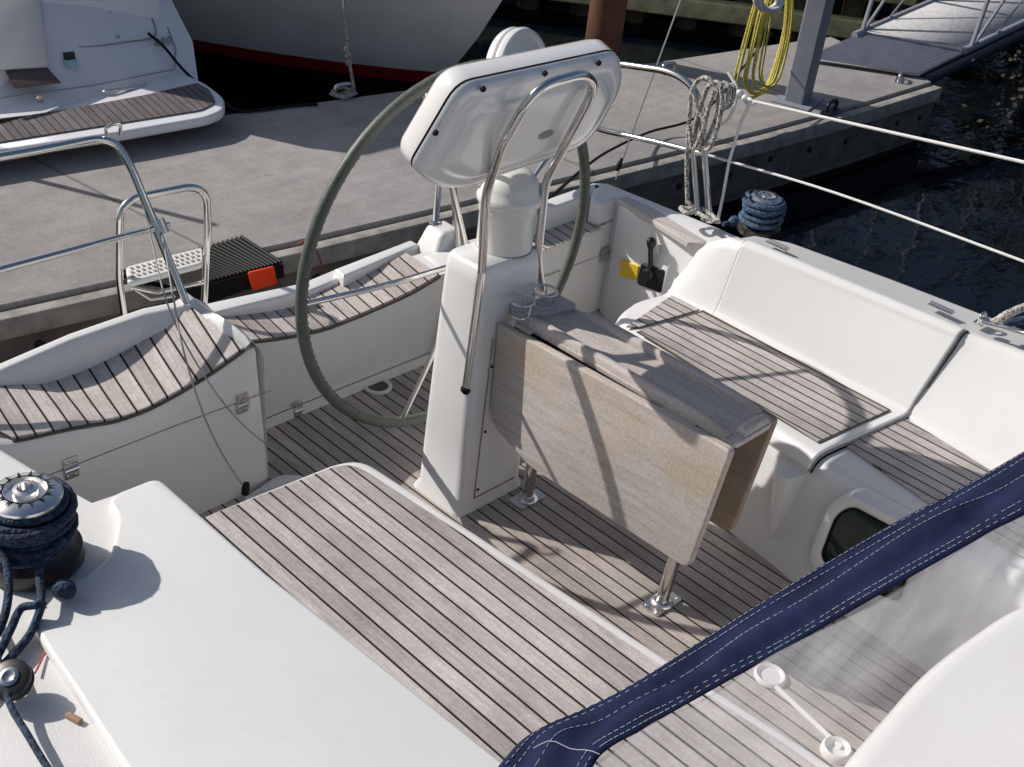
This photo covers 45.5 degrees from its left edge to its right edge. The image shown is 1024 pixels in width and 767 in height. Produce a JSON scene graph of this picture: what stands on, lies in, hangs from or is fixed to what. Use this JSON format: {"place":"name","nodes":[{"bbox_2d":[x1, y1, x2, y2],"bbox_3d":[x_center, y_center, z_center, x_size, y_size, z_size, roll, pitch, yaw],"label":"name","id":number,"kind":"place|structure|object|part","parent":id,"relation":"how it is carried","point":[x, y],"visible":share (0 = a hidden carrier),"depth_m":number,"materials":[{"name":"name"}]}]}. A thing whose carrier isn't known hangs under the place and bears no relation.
{"place":"outdoors","nodes":[
{"label":"outdoors","id":0,"kind":"place"},
{"bbox_2d":[196,0,1023,329],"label":"water","id":1,"kind":"structure","parent":0,"point":[972,196],"depth_m":8.74,"materials":[{"name":"black liquid"}]},
{"bbox_2d":[0,0,224,151],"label":"motor boat","id":2,"kind":"object","parent":1,"relation":"on","point":[71,69],"visible":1,"depth_m":6.96,"materials":[{"name":"white plastic"}]},
{"bbox_3d":[-2.794,-1.978,6.799,0.371,0.331,0.813,-4,34,-17],"label":"transom door","id":3,"kind":"part","parent":2,"relation":"part of","materials":[{"name":"white plastic"}]},
{"bbox_2d":[147,32,317,112],"bbox_3d":[-1.716,-1.845,7.364,1.051,0.343,0.294,7,32,1],"label":"shore cable","id":4,"kind":"object","parent":2,"relation":"hanging from","point":[225,102],"visible":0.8,"depth_m":7.40,"materials":[{"name":"black rubber"}]},
{"bbox_2d":[172,0,501,94],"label":"moored sailboat","id":5,"kind":"object","parent":1,"relation":"on","point":[399,45],"visible":0.57,"depth_m":8.79,"materials":[{"name":"white plastic"}]},
{"bbox_2d":[0,37,930,311],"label":"pontoon","id":6,"kind":"object","parent":1,"relation":"on","point":[262,177],"visible":0.44,"depth_m":6.61,"materials":[{"name":"concrete"}]},
{"bbox_2d":[123,235,283,303],"bbox_3d":[-1.421,-0.489,5.619,0.669,0.114,0.350,-24,44,-39],"label":"dock pad","id":7,"kind":"object","parent":6,"relation":"on","point":[234,262],"visible":0.49,"depth_m":5.62,"materials":[{"name":"black rubber"}]},
{"bbox_2d":[248,266,276,289],"bbox_3d":[-1.144,-0.483,5.602,0.153,0.103,0.012,-24,44,-39],"label":"orange reflector","id":8,"kind":"object","parent":7,"relation":"attached to","point":[262,278],"visible":1,"depth_m":5.60,"materials":[{"name":"orange plastic"}]},
{"bbox_2d":[329,82,357,97],"bbox_3d":[-1.070,-1.873,7.757,0.176,0.080,0.066,-19,41,-35],"label":"mooring cleat","id":9,"kind":"object","parent":6,"relation":"on","point":[336,86],"visible":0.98,"depth_m":7.74,"materials":[{"name":"silver metal"}]},
{"bbox_2d":[330,0,355,98],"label":"mooring rope","id":10,"kind":"object","parent":9,"relation":"attached to","point":[347,56],"visible":1,"depth_m":7.68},
{"bbox_2d":[0,101,934,363],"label":"pontoon side boards","id":11,"kind":"object","parent":6,"relation":"attached to","point":[797,161],"visible":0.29,"depth_m":8.12,"materials":[{"name":"grey wood"}]},
{"bbox_2d":[34,340,44,347],"bbox_3d":[-2.050,-0.168,5.304,0.044,0.044,0.012,-18,40,-34],"label":"bolt","id":12,"kind":"object","parent":11,"relation":"attached to","point":[38,343],"visible":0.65,"depth_m":5.29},
{"bbox_2d":[0,85,941,340],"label":"pontoon edge timber","id":13,"kind":"object","parent":11,"relation":"on","point":[23,321],"visible":0.69,"depth_m":6.32,"materials":[{"name":"grey wood"}]},
{"bbox_2d":[296,240,321,270],"bbox_3d":[-0.991,-0.623,5.965,0.127,0.156,0.061,0,33,-12],"label":"rope loop","id":14,"kind":"object","parent":13,"relation":"attached to","point":[317,253],"visible":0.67,"depth_m":5.97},
{"bbox_2d":[661,61,679,74],"bbox_3d":[1.137,-2.293,8.847,0.176,0.080,0.066,-19,41,-35],"label":"mooring cleat","id":15,"kind":"object","parent":6,"relation":"on","point":[670,63],"visible":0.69,"depth_m":8.83,"materials":[{"name":"silver metal"}]},
{"bbox_2d":[771,0,834,111],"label":"steel post","id":16,"kind":"object","parent":6,"relation":"on","point":[797,93],"visible":1,"depth_m":8.38,"materials":[{"name":"grey metal"}]},
{"bbox_2d":[733,0,793,98],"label":"yellow rope","id":17,"kind":"object","parent":16,"relation":"hanging from","point":[784,43],"visible":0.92,"depth_m":7.72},
{"bbox_2d":[753,0,784,12],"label":"metal ring","id":18,"kind":"object","parent":17,"relation":"attached to","point":[774,7],"visible":1,"depth_m":7.40,"materials":[{"name":"metal"}]},
{"bbox_2d":[820,98,840,114],"bbox_3d":[2.221,-1.930,8.475,0.072,0.088,0.192,28,38,30],"label":"mooring cleat","id":19,"kind":"object","parent":6,"relation":"on","point":[828,110],"visible":1,"depth_m":8.46,"materials":[{"name":"black metal"}]},
{"bbox_2d":[894,70,903,83],"bbox_3d":[2.945,-2.333,9.264,0.060,0.073,0.160,17,34,16],"label":"mooring cleat","id":20,"kind":"object","parent":6,"relation":"on","point":[899,79],"visible":1,"depth_m":9.23,"materials":[{"name":"silver metal"}]},
{"bbox_2d":[820,0,1023,83],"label":"gangway","id":21,"kind":"object","parent":6,"relation":"on","point":[919,39],"visible":0.9,"depth_m":9.76,"materials":[{"name":"grey metal"}]},
{"bbox_2d":[0,183,1023,766],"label":"sailing yacht","id":22,"kind":"object","parent":1,"relation":"on","point":[346,593],"visible":0.91,"depth_m":3.37,"materials":[{"name":"white plastic"}]},
{"bbox_2d":[0,659,34,700],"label":"turning block","id":23,"kind":"structure","parent":22,"relation":"on","point":[17,677],"depth_m":2.21,"materials":[{"name":"black plastic"}]},
{"bbox_2d":[0,654,51,766],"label":"sheet line","id":24,"kind":"object","parent":22,"relation":"on","point":[27,735],"visible":0.92,"depth_m":2.13,"materials":[{"name":"blue fabric"}]},
{"bbox_2d":[34,606,46,673],"bbox_3d":[-0.898,0.492,2.348,0.018,0.023,0.164,-1,33,-12],"label":"string","id":25,"kind":"object","parent":22,"relation":"on","point":[40,662],"visible":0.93,"depth_m":2.31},
{"bbox_2d":[0,471,84,590],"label":"winch","id":26,"kind":"object","parent":22,"relation":"on","point":[27,495],"visible":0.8,"depth_m":2.45,"materials":[{"name":"silver metal"}]},
{"bbox_2d":[0,473,78,661],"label":"winch rope","id":27,"kind":"object","parent":26,"relation":"attached to","point":[38,548],"visible":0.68,"depth_m":2.40,"materials":[{"name":"blue fabric"}]},
{"bbox_2d":[0,122,190,305],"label":"stern rail","id":28,"kind":"object","parent":22,"relation":"attached to","point":[158,226],"visible":0.99,"depth_m":3.48,"materials":[{"name":"silver metal"}]},
{"bbox_2d":[153,210,242,485],"bbox_3d":[-0.972,-0.172,3.521,0.124,0.823,0.639,-18,40,-33],"label":"thin line","id":29,"kind":"object","parent":28,"relation":"hanging from","point":[209,428],"visible":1,"depth_m":3.44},
{"bbox_2d":[241,481,249,495],"bbox_3d":[-0.778,0.307,3.565,0.026,0.041,0.023,-24,44,-39],"label":"line weight","id":30,"kind":"object","parent":29,"relation":"attached to","point":[245,488],"visible":1,"depth_m":3.56,"materials":[{"name":"black rubber"}]},
{"bbox_2d":[143,206,301,465],"bbox_3d":[-0.928,-0.107,3.560,0.572,0.819,0.285,18,34,17],"label":"thin line","id":31,"kind":"object","parent":28,"relation":"hanging from","point":[222,401],"visible":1,"depth_m":3.48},
{"bbox_2d":[115,184,211,315],"bbox_3d":[-1.140,-0.420,4.017,0.357,0.479,0.128,-24,44,-39],"label":"boarding ladder","id":32,"kind":"object","parent":22,"relation":"attached to","point":[147,271],"visible":0.9,"depth_m":3.99,"materials":[{"name":"silver metal"}]},
{"bbox_2d":[429,185,460,247],"bbox_3d":[-0.252,-0.670,4.434,0.127,0.353,0.146,-8,35,-23],"label":"support pole","id":33,"kind":"object","parent":22,"relation":"on","point":[435,221],"visible":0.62,"depth_m":4.44,"materials":[{"name":"silver metal"}]},
{"bbox_2d":[295,39,621,516],"bbox_3d":[-0.014,-0.299,3.595,1.193,1.476,0.482,-24,44,-39],"label":"steering pedestal","id":34,"kind":"object","parent":22,"relation":"on","point":[495,126],"visible":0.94,"depth_m":3.40,"materials":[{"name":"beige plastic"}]},
{"bbox_2d":[486,27,545,58],"bbox_3d":[0.010,-1.067,4.763,0.155,0.632,0.376,24,36,24],"label":"round casing","id":35,"kind":"object","parent":34,"relation":"attached to","point":[510,41],"visible":0.3,"depth_m":4.59,"materials":[{"name":"plastic"}]},
{"bbox_2d":[619,259,639,279],"bbox_3d":[0.467,-0.445,4.806,0.030,0.076,0.093,-24,44,-39],"label":"warning sticker","id":36,"kind":"object","parent":22,"relation":"attached to","point":[630,270],"visible":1,"depth_m":4.79,"materials":[{"name":"yellow plastic"}]},
{"bbox_2d":[491,284,777,616],"bbox_3d":[0.312,0.212,3.533,0.264,0.748,0.834,-24,44,-39],"label":"cockpit table","id":37,"kind":"object","parent":22,"relation":"on","point":[659,449],"visible":1,"depth_m":3.37,"materials":[{"name":"brown wood"}]},
{"bbox_2d":[615,0,680,179],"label":"backstay","id":38,"kind":"object","parent":22,"relation":"attached to","point":[619,164],"visible":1,"depth_m":5.25,"materials":[{"name":"silver metal"}]},
{"bbox_2d":[637,237,664,291],"bbox_3d":[0.546,-0.460,4.691,0.088,0.227,0.121,-24,44,-39],"label":"throttle lever","id":39,"kind":"object","parent":22,"relation":"attached to","point":[651,276],"visible":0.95,"depth_m":4.70,"materials":[{"name":"black plastic"}]},
{"bbox_2d":[596,61,713,222],"bbox_3d":[0.335,-0.937,4.625,0.998,0.607,0.383,13,33,9],"label":"stern rail","id":40,"kind":"object","parent":22,"relation":"attached to","point":[688,83],"visible":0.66,"depth_m":4.47,"materials":[{"name":"silver metal"}]},
{"bbox_2d":[678,75,736,223],"bbox_3d":[0.696,-0.840,4.376,0.088,0.509,0.250,-24,44,-39],"label":"rope coil","id":41,"kind":"object","parent":40,"relation":"hanging from","point":[719,90],"visible":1,"depth_m":4.34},
{"bbox_2d":[708,154,1023,262],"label":"lifeline","id":42,"kind":"object","parent":40,"relation":"attached to","point":[884,210],"visible":0.96,"depth_m":4.09},
{"bbox_2d":[717,71,755,218],"bbox_3d":[0.776,-0.844,4.402,0.039,0.537,0.140,-24,44,-39],"label":"tied cord","id":43,"kind":"object","parent":42,"relation":"hanging from","point":[747,100],"visible":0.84,"depth_m":4.34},
{"bbox_2d":[753,100,1023,163],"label":"lifeline","id":44,"kind":"object","parent":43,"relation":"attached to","point":[896,133],"visible":1,"depth_m":3.96},
{"bbox_2d":[548,32,771,198],"bbox_3d":[0.741,-1.454,6.719,0.405,0.764,4.683,17,34,16],"label":"power cable","id":45,"kind":"object","parent":22,"relation":"attached to","point":[562,186],"visible":0.45,"depth_m":7.09,"materials":[{"name":"black rubber"}]},
{"bbox_2d":[737,189,781,239],"bbox_3d":[0.905,-0.616,4.415,0.158,0.151,0.158,-24,44,-39],"label":"winch","id":46,"kind":"object","parent":22,"relation":"on","point":[765,197],"visible":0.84,"depth_m":4.38,"materials":[{"name":"silver metal"}]},
{"bbox_2d":[722,189,786,229],"bbox_3d":[0.878,-0.611,4.445,0.164,0.196,0.244,-24,44,-39],"label":"winch rope","id":47,"kind":"object","parent":46,"relation":"attached to","point":[773,213],"visible":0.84,"depth_m":4.36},
{"bbox_2d":[498,452,1023,766],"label":"sprayhood","id":48,"kind":"object","parent":22,"relation":"attached to","point":[878,563],"visible":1,"depth_m":2.17,"materials":[{"name":"blue fabric"}]},
{"bbox_2d":[978,317,1023,335],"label":"cleat","id":49,"kind":"structure","parent":22,"relation":"attached to","point":[985,321],"depth_m":3.76,"materials":[{"name":"silver metal"}]},
{"bbox_2d":[992,303,1023,325],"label":"grey rope tail","id":50,"kind":"object","parent":22,"relation":"attached to","point":[1000,318],"visible":1,"depth_m":3.71},
{"bbox_2d":[1002,316,1023,326],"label":"navy rope tail","id":51,"kind":"object","parent":22,"relation":"attached to","point":[1015,321],"visible":0.93,"depth_m":3.76},
{"bbox_2d":[585,0,627,56],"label":"mooring pile","id":52,"kind":"object","parent":1,"relation":"in","point":[605,21],"depth_m":8.82,"materials":[{"name":"wood"}]},
{"bbox_2d":[518,0,921,42],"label":"timber dock","id":53,"kind":"object","parent":1,"relation":"in","point":[847,18],"visible":0.16,"depth_m":11.27,"materials":[{"name":"wood"}]},
{"bbox_2d":[961,32,1023,136],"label":"floating leaves","id":54,"kind":"object","parent":1,"relation":"in","point":[1019,81],"visible":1,"depth_m":9.80,"materials":[{"name":"brown plant"}]}
]}

